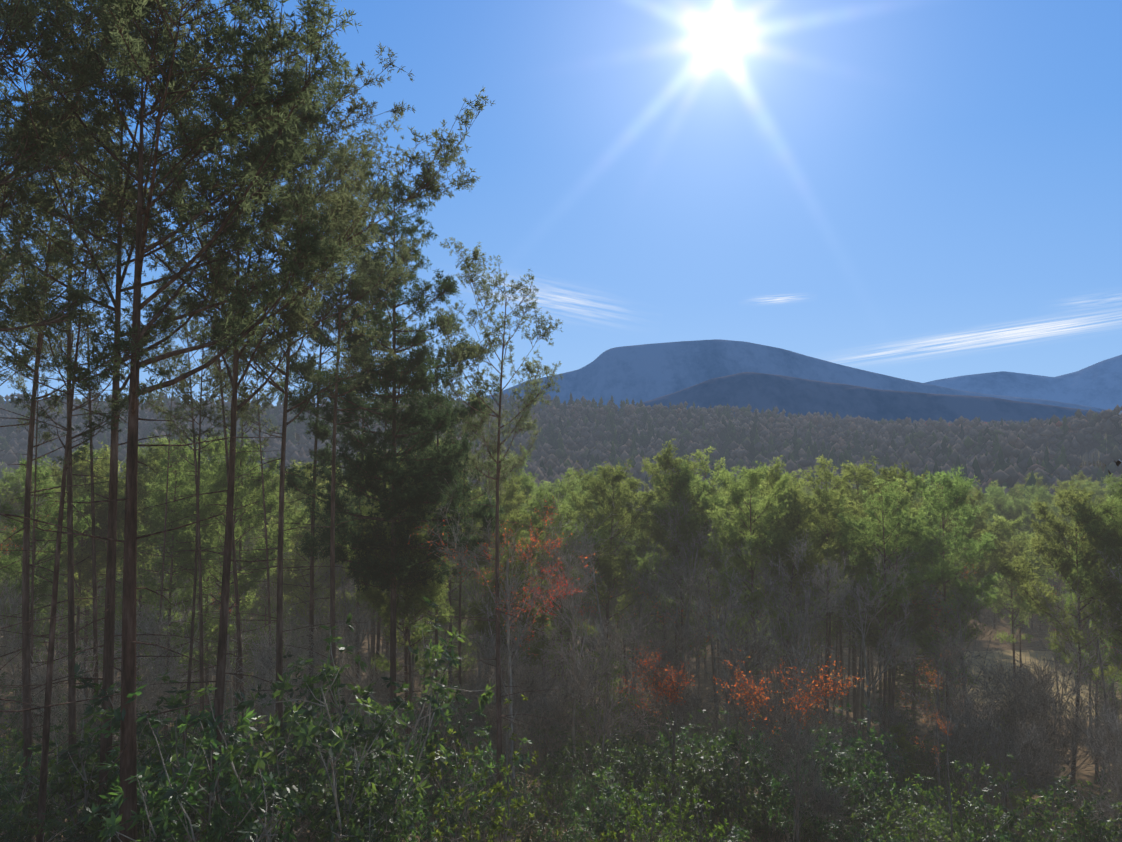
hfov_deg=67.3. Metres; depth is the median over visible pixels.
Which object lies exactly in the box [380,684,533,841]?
rhododendron shrub
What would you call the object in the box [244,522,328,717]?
white pine tree
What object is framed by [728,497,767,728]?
pine tree
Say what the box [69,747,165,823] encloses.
rhododendron shrub
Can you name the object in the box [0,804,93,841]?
rhododendron shrub
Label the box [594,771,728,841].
laurel shrub
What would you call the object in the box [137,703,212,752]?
rhododendron shrub
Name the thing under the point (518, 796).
rhododendron shrub
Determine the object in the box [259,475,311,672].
pine tree
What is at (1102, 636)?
pine tree
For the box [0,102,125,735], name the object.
pine tree
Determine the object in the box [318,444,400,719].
pine tree
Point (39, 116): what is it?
pine tree
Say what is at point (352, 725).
rhododendron shrub
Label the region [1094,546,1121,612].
pine tree
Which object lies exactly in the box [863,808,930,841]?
rhododendron shrub
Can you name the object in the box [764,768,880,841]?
rhododendron shrub
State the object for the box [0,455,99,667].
pine tree
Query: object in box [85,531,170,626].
bare tree
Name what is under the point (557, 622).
pine tree
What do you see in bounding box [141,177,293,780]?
tall pine tree
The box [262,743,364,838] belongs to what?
rhododendron shrub
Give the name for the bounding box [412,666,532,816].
bare sapling
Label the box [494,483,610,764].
pine tree
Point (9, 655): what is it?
bare tree
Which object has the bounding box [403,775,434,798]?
rhododendron shrub
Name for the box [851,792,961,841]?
rhododendron shrub
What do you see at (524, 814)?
rhododendron shrub
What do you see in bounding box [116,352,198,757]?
tall pine tree
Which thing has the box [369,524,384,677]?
pine tree
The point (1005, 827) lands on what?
rhododendron shrub
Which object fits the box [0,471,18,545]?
pine tree
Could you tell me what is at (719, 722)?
rhododendron shrub
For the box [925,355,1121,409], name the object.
mountain
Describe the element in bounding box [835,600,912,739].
bare tree
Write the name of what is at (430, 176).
pine tree
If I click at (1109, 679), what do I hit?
white pine tree
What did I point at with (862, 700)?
pine tree
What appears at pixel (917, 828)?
laurel shrub
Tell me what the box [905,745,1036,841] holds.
laurel shrub
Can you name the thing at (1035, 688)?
bare sapling
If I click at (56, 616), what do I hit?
bare tree
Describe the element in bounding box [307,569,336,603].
pine tree
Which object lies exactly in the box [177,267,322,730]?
tall pine tree
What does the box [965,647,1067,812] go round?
bare sapling
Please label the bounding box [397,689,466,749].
rhododendron shrub
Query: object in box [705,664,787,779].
bare sapling
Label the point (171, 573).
white pine tree
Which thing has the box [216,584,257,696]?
white pine tree
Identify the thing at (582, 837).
rhododendron shrub
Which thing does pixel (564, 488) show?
pine tree
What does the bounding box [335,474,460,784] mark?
pine tree
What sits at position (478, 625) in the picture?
pine tree
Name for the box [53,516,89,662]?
bare tree
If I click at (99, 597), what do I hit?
bare tree
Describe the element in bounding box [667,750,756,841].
rhododendron shrub
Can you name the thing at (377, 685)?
bare sapling
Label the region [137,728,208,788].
rhododendron shrub
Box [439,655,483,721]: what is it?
bare sapling
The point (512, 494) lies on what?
pine tree
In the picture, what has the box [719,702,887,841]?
rhododendron shrub
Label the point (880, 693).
pine tree
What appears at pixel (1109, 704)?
bare sapling
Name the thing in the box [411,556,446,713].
pine tree
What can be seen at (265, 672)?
bare sapling
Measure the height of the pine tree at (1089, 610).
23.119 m
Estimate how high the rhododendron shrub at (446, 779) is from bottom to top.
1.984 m
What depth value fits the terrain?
105.12 m
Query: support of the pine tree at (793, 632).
on the terrain
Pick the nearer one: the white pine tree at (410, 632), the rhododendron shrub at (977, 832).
the rhododendron shrub at (977, 832)
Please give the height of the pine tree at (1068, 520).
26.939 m
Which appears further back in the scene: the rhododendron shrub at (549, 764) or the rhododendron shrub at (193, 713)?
the rhododendron shrub at (193, 713)
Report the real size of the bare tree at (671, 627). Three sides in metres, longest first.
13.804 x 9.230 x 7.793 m
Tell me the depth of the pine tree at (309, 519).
83.62 m
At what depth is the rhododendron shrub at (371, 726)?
55.88 m
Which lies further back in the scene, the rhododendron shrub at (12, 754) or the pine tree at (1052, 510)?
the pine tree at (1052, 510)
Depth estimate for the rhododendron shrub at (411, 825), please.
20.86 m
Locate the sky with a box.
[0,0,1121,406]
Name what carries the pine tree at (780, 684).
on the terrain
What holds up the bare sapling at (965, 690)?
on the terrain
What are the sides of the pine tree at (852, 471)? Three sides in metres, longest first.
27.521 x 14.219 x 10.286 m
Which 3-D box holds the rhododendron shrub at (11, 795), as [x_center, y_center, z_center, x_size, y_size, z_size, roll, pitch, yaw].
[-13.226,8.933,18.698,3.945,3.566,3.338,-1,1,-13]
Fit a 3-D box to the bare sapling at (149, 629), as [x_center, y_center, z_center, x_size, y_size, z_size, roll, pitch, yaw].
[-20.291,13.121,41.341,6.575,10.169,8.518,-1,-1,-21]
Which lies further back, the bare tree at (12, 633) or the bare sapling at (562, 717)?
the bare tree at (12, 633)
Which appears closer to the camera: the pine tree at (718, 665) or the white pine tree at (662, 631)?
the white pine tree at (662, 631)
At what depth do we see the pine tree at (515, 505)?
67.56 m
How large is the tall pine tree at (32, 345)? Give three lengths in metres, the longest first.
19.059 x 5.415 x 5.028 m
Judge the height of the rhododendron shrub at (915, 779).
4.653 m
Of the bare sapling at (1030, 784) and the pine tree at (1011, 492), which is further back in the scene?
the pine tree at (1011, 492)
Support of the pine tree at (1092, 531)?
on the terrain
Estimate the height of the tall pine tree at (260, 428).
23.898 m
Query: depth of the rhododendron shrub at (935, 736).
71.28 m
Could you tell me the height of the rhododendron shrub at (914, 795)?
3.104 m
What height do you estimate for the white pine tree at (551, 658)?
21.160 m
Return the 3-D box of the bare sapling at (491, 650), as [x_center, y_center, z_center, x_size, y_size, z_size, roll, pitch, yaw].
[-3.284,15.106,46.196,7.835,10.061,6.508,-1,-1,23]
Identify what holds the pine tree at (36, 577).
on the terrain
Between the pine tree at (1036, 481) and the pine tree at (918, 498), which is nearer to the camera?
the pine tree at (918, 498)
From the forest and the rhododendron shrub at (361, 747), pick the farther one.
the forest
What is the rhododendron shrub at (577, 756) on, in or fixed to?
on the terrain
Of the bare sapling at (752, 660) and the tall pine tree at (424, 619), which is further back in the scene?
the tall pine tree at (424, 619)
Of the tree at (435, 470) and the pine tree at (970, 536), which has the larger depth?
the pine tree at (970, 536)
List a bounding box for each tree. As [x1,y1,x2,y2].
[0,0,150,705]
[0,0,362,841]
[0,0,494,827]
[0,57,195,836]
[0,97,138,841]
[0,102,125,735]
[0,217,190,841]
[0,231,58,385]
[0,346,33,652]
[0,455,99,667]
[0,458,51,668]
[0,463,80,714]
[0,470,74,708]
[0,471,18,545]
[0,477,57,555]
[0,518,53,721]
[0,524,30,556]
[0,581,39,692]
[1,442,125,689]
[3,526,119,695]
[4,223,178,801]
[4,315,83,759]
[5,443,144,720]
[24,0,415,837]
[29,468,84,674]
[34,554,161,654]
[35,481,66,702]
[35,482,92,639]
[36,441,161,705]
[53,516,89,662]
[65,515,103,689]
[79,585,120,628]
[83,436,218,753]
[84,527,160,652]
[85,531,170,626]
[89,566,146,702]
[91,440,228,735]
[97,566,167,652]
[100,550,189,724]
[102,576,166,650]
[106,276,252,793]
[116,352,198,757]
[118,433,220,712]
[140,428,267,755]
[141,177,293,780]
[142,298,246,820]
[145,433,315,702]
[151,470,261,727]
[152,523,300,728]
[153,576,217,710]
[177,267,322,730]
[180,72,409,841]
[189,499,275,713]
[202,561,269,739]
[203,519,269,689]
[210,523,264,701]
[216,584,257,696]
[222,468,309,674]
[223,327,291,773]
[234,542,294,728]
[242,190,416,772]
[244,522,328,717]
[244,552,317,694]
[252,553,315,720]
[256,524,288,620]
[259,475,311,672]
[266,458,360,717]
[274,149,427,830]
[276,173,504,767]
[284,296,418,752]
[289,468,351,638]
[297,543,397,749]
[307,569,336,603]
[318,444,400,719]
[318,583,353,663]
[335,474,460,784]
[342,447,405,729]
[344,304,458,763]
[349,580,376,654]
[352,469,472,795]
[353,431,523,745]
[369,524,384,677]
[370,447,468,711]
[375,595,442,655]
[380,342,488,792]
[381,629,384,660]
[384,567,461,740]
[402,406,455,730]
[403,555,480,735]
[408,466,617,834]
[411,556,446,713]
[427,381,525,782]
[430,237,571,833]
[435,519,546,694]
[439,556,488,665]
[440,561,473,629]
[444,540,540,753]
[447,564,493,680]
[458,446,579,705]
[462,489,493,718]
[465,393,541,756]
[466,479,556,744]
[466,510,566,777]
[476,487,595,750]
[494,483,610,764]
[518,514,607,760]
[520,520,626,805]
[522,505,600,741]
[523,478,559,511]
[524,478,537,505]
[528,520,587,735]
[532,484,593,708]
[539,590,634,733]
[550,567,647,734]
[552,459,659,697]
[554,464,638,712]
[555,467,614,726]
[565,556,645,697]
[566,499,665,698]
[585,489,645,695]
[586,543,737,745]
[595,476,640,677]
[599,438,723,743]
[609,526,654,657]
[612,584,740,829]
[615,492,741,747]
[623,504,714,715]
[631,458,732,748]
[632,504,705,669]
[635,552,723,757]
[638,591,717,680]
[640,537,808,788]
[643,481,659,500]
[647,482,712,647]
[653,446,742,742]
[700,460,801,762]
[703,589,772,722]
[704,455,833,722]
[710,499,735,679]
[712,633,867,841]
[716,466,786,716]
[725,554,840,743]
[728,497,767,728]
[728,529,856,741]
[729,478,847,765]
[746,490,777,691]
[755,481,816,740]
[758,577,795,719]
[766,512,781,702]
[768,632,771,677]
[778,479,804,727]
[787,455,889,761]
[791,490,804,691]
[802,495,888,749]
[802,555,853,726]
[803,486,867,722]
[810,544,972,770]
[811,456,905,741]
[811,588,820,712]
[812,612,822,696]
[831,461,945,730]
[832,476,945,783]
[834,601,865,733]
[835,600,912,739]
[837,637,839,668]
[839,504,883,724]
[842,639,845,688]
[846,477,963,723]
[851,481,875,738]
[851,613,882,687]
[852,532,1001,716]
[856,606,906,735]
[857,474,921,736]
[869,618,875,703]
[875,607,944,756]
[876,466,1002,719]
[879,622,1005,840]
[885,493,979,742]
[893,600,933,709]
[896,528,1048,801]
[897,675,1006,840]
[900,584,979,710]
[903,634,975,817]
[907,486,927,507]
[911,492,928,509]
[914,477,993,720]
[914,478,1026,724]
[921,477,935,490]
[938,491,1005,703]
[957,584,991,666]
[969,578,1121,804]
[973,511,1050,719]
[974,486,1015,599]
[975,485,1031,609]
[980,495,1015,622]
[983,480,1012,523]
[987,480,1121,807]
[988,510,1012,628]
[994,533,1055,698]
[1004,501,1036,623]
[1005,487,1028,528]
[1008,482,1023,496]
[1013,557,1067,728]
[1014,518,1073,629]
[1015,485,1062,598]
[1016,472,1050,495]
[1018,484,1042,529]
[1018,520,1121,784]
[1019,623,1072,700]
[1021,473,1049,494]
[1022,501,1062,629]
[1027,514,1069,610]
[1032,499,1058,589]
[1035,555,1104,741]
[1043,506,1070,584]
[1050,479,1082,541]
[1050,518,1121,683]
[1051,646,1121,809]
[1053,494,1121,687]
[1058,552,1120,734]
[1060,488,1101,535]
[1065,478,1094,520]
[1070,474,1121,707]
[1071,470,1100,488]
[1076,477,1105,502]
[1079,487,1121,668]
[1085,483,1111,516]
[1092,638,1121,722]
[1094,473,1121,502]
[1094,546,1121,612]
[1099,475,1119,498]
[1105,459,1121,474]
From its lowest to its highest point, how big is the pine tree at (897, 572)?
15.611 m
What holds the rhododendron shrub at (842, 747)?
on the terrain
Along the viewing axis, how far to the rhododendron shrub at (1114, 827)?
23.49 m
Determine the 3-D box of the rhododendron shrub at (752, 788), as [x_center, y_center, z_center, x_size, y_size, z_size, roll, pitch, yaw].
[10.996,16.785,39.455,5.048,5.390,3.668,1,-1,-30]
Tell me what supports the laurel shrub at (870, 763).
on the terrain
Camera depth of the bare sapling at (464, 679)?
47.84 m
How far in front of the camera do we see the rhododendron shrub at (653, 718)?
69.15 m
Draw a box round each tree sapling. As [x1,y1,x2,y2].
[566,647,651,771]
[973,711,1046,815]
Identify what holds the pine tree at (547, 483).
on the terrain
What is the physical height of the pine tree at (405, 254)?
23.816 m
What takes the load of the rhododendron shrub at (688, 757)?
on the terrain
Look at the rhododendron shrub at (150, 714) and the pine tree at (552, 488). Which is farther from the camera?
the pine tree at (552, 488)
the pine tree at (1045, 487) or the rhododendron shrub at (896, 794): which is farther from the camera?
the pine tree at (1045, 487)
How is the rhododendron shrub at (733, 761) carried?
on the terrain
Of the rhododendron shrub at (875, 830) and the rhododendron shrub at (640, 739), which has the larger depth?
the rhododendron shrub at (640, 739)
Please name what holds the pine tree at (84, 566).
on the terrain
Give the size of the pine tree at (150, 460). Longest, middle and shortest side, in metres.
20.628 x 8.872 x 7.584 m
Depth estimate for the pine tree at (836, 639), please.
77.62 m
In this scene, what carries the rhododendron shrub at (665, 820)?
on the terrain
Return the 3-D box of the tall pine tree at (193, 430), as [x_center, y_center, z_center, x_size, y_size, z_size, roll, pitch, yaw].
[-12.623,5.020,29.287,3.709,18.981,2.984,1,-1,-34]
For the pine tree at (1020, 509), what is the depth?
163.97 m
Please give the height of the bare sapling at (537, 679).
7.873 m
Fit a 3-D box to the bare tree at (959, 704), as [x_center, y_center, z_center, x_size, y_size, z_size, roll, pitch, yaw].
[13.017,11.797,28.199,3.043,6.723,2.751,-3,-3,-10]
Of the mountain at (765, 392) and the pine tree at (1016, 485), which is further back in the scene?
the mountain at (765, 392)
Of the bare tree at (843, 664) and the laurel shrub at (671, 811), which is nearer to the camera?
the laurel shrub at (671, 811)
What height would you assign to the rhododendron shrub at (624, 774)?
4.598 m
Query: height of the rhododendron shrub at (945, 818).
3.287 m
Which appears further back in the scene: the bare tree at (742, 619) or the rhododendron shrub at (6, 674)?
the bare tree at (742, 619)
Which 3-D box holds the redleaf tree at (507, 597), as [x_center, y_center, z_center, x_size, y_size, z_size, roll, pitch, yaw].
[-2.060,8.764,33.286,8.194,14.405,7.583,1,-1,-27]
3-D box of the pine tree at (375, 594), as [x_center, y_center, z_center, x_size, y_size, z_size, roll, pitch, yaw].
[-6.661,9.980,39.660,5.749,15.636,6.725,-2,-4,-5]
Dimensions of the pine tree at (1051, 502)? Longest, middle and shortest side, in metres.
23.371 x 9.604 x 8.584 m
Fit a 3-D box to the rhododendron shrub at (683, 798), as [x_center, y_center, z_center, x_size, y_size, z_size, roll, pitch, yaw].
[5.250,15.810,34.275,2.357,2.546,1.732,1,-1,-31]
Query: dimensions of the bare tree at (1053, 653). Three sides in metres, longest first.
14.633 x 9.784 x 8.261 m
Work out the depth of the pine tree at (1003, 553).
88.10 m
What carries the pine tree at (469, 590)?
on the terrain
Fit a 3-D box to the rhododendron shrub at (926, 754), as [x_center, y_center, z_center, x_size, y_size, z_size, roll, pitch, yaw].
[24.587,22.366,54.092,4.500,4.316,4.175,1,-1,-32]
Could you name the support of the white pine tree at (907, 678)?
on the terrain
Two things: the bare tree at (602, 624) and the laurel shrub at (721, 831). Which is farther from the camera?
the bare tree at (602, 624)
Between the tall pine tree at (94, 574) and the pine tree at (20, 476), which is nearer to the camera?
the tall pine tree at (94, 574)
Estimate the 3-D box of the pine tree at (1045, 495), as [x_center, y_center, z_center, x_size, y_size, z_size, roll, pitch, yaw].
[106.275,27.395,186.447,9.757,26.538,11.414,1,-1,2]
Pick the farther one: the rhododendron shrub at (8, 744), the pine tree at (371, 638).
the pine tree at (371, 638)
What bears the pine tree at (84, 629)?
on the terrain
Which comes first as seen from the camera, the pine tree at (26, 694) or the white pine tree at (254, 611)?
the pine tree at (26, 694)
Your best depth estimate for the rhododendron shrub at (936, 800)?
40.98 m
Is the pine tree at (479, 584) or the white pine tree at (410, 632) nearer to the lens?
the pine tree at (479, 584)
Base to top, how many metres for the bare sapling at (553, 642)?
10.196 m
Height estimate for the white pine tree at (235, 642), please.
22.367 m
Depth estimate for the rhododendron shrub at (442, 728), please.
55.74 m
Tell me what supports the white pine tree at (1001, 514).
on the terrain
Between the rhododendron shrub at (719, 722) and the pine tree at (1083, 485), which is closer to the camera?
the rhododendron shrub at (719, 722)
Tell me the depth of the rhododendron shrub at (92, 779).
26.64 m
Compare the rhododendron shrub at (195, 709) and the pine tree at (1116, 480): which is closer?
the rhododendron shrub at (195, 709)
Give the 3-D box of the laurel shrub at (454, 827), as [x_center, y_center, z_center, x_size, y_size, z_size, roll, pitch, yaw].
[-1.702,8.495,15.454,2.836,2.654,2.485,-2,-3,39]
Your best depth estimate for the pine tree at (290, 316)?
19.67 m
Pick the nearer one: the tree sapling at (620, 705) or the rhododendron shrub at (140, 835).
the rhododendron shrub at (140, 835)
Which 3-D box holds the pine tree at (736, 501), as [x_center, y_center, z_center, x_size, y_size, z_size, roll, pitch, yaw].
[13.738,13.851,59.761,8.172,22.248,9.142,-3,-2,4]
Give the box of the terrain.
[0,411,1121,841]
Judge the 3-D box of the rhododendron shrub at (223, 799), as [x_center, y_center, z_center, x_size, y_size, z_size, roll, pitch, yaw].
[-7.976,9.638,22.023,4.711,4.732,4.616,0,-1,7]
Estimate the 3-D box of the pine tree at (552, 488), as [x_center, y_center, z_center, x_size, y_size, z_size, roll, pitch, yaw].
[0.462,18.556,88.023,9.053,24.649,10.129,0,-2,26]
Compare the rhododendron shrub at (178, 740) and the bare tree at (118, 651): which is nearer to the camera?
the rhododendron shrub at (178, 740)
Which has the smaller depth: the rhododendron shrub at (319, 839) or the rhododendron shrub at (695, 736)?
the rhododendron shrub at (319, 839)
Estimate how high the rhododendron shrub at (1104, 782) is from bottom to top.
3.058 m
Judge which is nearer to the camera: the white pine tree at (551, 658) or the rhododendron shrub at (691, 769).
the rhododendron shrub at (691, 769)
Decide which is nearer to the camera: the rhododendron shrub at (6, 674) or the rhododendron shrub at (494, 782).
the rhododendron shrub at (494, 782)
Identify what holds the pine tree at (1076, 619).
on the terrain
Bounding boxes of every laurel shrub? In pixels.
[0,715,65,814]
[48,676,305,840]
[153,711,208,779]
[240,695,292,729]
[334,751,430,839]
[426,694,643,841]
[451,815,509,841]
[520,728,543,754]
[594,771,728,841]
[623,772,744,841]
[644,762,743,841]
[695,802,762,841]
[724,737,772,814]
[860,725,908,804]
[883,795,943,841]
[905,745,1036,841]
[1018,780,1118,841]
[1018,785,1062,818]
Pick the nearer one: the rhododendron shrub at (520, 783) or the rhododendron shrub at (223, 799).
the rhododendron shrub at (223, 799)
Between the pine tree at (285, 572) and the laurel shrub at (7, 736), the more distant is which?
the pine tree at (285, 572)
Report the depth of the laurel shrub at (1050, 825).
29.59 m
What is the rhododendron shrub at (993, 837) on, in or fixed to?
on the terrain
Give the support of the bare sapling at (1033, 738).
on the terrain
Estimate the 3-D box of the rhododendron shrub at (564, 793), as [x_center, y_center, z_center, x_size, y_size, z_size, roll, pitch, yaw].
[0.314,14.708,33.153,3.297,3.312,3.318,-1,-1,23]
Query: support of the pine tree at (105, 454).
on the terrain
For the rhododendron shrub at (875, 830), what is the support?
on the terrain
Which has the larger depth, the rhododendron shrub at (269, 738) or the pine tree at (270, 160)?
the rhododendron shrub at (269, 738)
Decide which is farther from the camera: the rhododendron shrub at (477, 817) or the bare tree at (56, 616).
the bare tree at (56, 616)
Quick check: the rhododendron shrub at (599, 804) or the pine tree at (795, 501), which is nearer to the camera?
the rhododendron shrub at (599, 804)
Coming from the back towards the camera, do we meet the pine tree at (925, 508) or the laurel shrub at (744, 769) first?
the pine tree at (925, 508)
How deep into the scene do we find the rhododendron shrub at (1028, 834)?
26.97 m
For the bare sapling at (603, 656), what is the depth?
36.45 m
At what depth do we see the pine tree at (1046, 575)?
96.48 m
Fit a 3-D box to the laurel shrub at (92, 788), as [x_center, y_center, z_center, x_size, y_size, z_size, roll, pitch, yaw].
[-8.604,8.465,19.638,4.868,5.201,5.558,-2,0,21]
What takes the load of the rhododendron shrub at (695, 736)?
on the terrain
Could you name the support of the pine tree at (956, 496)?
on the terrain
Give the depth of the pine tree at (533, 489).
198.44 m
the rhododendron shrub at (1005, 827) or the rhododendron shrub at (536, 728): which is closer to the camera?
the rhododendron shrub at (1005, 827)
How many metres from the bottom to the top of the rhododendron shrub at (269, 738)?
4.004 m
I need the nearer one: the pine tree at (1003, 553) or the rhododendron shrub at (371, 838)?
the rhododendron shrub at (371, 838)
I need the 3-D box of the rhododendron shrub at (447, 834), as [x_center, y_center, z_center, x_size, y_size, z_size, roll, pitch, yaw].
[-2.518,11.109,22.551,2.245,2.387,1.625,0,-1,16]
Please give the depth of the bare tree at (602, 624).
66.25 m
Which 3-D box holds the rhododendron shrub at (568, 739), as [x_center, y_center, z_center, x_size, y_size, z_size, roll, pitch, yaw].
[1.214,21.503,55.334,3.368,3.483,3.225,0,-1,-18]
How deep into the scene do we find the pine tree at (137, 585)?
89.39 m
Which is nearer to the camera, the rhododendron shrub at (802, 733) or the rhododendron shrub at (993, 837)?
the rhododendron shrub at (993, 837)
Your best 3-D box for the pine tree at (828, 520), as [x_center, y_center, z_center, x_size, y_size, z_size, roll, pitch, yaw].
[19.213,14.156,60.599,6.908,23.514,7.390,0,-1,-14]
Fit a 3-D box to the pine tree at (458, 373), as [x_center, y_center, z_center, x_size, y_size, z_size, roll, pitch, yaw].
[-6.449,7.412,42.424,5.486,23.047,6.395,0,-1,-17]
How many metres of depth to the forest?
440.79 m
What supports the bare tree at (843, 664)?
on the terrain
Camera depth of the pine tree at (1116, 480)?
208.05 m
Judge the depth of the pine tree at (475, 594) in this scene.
52.73 m
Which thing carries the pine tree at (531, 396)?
on the terrain
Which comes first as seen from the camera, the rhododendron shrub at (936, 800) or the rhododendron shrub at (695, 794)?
the rhododendron shrub at (695, 794)
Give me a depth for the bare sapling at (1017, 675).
44.18 m
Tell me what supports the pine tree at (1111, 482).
on the terrain
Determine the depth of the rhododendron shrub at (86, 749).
37.39 m
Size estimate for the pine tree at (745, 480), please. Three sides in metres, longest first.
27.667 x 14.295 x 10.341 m
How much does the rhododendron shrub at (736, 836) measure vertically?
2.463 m
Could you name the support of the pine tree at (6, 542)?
on the terrain
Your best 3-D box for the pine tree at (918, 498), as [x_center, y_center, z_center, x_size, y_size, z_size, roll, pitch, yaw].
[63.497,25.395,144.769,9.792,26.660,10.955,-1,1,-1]
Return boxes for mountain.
[467,339,1106,411]
[617,372,1119,423]
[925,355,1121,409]
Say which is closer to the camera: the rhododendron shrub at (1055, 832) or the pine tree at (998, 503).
the rhododendron shrub at (1055, 832)
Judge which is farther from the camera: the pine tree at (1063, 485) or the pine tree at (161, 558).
the pine tree at (1063, 485)
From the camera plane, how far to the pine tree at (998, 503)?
166.29 m
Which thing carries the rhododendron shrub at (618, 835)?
on the terrain
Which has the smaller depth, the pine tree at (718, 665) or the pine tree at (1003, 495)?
the pine tree at (718, 665)
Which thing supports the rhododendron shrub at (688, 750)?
on the terrain
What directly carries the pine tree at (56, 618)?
on the terrain
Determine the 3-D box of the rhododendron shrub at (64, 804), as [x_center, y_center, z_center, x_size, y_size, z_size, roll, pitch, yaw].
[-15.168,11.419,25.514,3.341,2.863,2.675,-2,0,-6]
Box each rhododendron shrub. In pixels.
[0,647,204,841]
[0,651,20,697]
[0,689,21,739]
[0,721,80,841]
[0,731,58,777]
[0,732,58,841]
[0,741,54,801]
[0,757,119,841]
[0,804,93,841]
[4,714,114,812]
[8,722,83,755]
[8,752,114,836]
[32,741,114,840]
[32,770,201,841]
[49,723,118,750]
[62,733,144,795]
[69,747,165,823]
[76,684,304,841]
[114,739,198,807]
[137,597,495,841]
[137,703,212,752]
[137,724,208,766]
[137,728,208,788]
[138,697,172,740]
[144,709,236,840]
[173,691,204,734]
[176,766,265,841]
[178,687,357,841]
[189,696,212,738]
[190,686,239,719]
[194,695,234,729]
[200,731,272,785]
[219,740,272,795]
[228,709,299,774]
[243,652,451,841]
[255,751,429,841]
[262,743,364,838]
[272,741,377,831]
[296,739,321,773]
[301,694,347,725]
[315,784,396,841]
[337,703,381,751]
[339,792,452,841]
[340,697,496,841]
[345,705,367,752]
[362,774,441,840]
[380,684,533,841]
[384,797,422,841]
[386,694,462,781]
[396,711,404,738]
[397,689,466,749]
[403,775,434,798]
[413,712,457,777]
[419,692,494,761]
[420,788,510,841]
[430,754,473,806]
[439,700,504,774]
[440,768,481,803]
[440,778,486,833]
[447,777,507,840]
[453,708,526,783]
[460,763,537,841]
[477,746,534,813]
[484,785,530,828]
[490,766,556,833]
[498,800,588,841]
[517,803,538,828]
[519,743,578,808]
[521,712,548,743]
[528,745,615,834]
[533,801,596,841]
[535,726,609,804]
[540,740,614,817]
[551,722,600,769]
[552,761,628,840]
[561,725,669,827]
[564,748,687,841]
[574,780,636,838]
[586,816,639,841]
[588,724,677,798]
[589,748,675,818]
[596,742,666,841]
[605,737,672,784]
[610,724,679,794]
[626,710,766,840]
[627,784,693,841]
[634,704,689,750]
[636,819,698,841]
[642,711,728,829]
[650,721,781,824]
[663,715,692,759]
[664,785,702,837]
[666,756,721,831]
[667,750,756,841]
[684,718,715,754]
[684,718,760,821]
[693,707,832,840]
[705,698,751,738]
[713,765,779,831]
[713,823,750,841]
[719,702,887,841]
[720,714,750,748]
[734,775,792,841]
[745,720,816,833]
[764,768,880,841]
[768,774,868,841]
[777,720,917,841]
[786,720,837,755]
[810,739,912,841]
[811,720,883,764]
[820,720,922,841]
[826,739,939,841]
[827,735,879,797]
[829,820,910,841]
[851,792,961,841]
[858,735,958,807]
[860,765,927,839]
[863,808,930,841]
[870,690,972,789]
[890,796,965,841]
[892,793,963,840]
[895,773,960,818]
[896,772,934,815]
[904,786,981,841]
[911,752,982,817]
[911,795,1010,841]
[911,799,928,835]
[917,736,991,799]
[926,717,974,759]
[927,714,1008,796]
[942,794,978,828]
[951,752,1102,841]
[968,831,1012,841]
[1004,823,1046,841]
[1011,821,1059,841]
[1049,767,1118,841]
[1053,826,1115,841]
[1072,788,1121,841]
[1075,800,1121,841]
[1094,765,1113,795]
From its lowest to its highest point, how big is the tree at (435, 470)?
27.546 m
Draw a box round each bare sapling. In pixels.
[0,577,48,693]
[0,627,46,724]
[0,630,120,785]
[18,656,65,701]
[39,641,102,695]
[56,640,183,760]
[77,591,217,752]
[209,604,329,746]
[227,595,420,760]
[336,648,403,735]
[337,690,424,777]
[364,619,465,714]
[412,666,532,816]
[416,647,477,696]
[418,608,566,783]
[433,657,504,768]
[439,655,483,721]
[450,632,595,820]
[486,676,564,779]
[500,611,594,765]
[536,603,680,792]
[540,653,639,810]
[624,630,708,740]
[638,600,841,841]
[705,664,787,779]
[740,714,863,841]
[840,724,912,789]
[846,698,935,767]
[915,688,1032,819]
[920,661,1034,832]
[948,638,1121,840]
[955,701,1074,839]
[961,665,1100,827]
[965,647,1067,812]
[974,672,1092,830]
[1052,680,1121,805]
[1070,697,1121,782]
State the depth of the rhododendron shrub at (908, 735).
54.96 m
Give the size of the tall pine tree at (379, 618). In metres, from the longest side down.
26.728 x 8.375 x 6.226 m
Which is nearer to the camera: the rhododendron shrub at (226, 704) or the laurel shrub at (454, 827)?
the laurel shrub at (454, 827)
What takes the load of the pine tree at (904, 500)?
on the terrain
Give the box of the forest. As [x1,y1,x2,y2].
[0,390,1121,562]
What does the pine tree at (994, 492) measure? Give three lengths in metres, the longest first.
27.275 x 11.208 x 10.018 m
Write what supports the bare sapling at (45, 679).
on the terrain
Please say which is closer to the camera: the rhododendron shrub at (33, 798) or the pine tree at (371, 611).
the rhododendron shrub at (33, 798)
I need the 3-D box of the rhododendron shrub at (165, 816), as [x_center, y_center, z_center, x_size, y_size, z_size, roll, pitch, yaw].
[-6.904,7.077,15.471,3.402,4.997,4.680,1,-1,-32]
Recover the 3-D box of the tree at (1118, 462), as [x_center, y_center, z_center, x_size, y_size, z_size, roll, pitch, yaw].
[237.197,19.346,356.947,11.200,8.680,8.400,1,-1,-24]

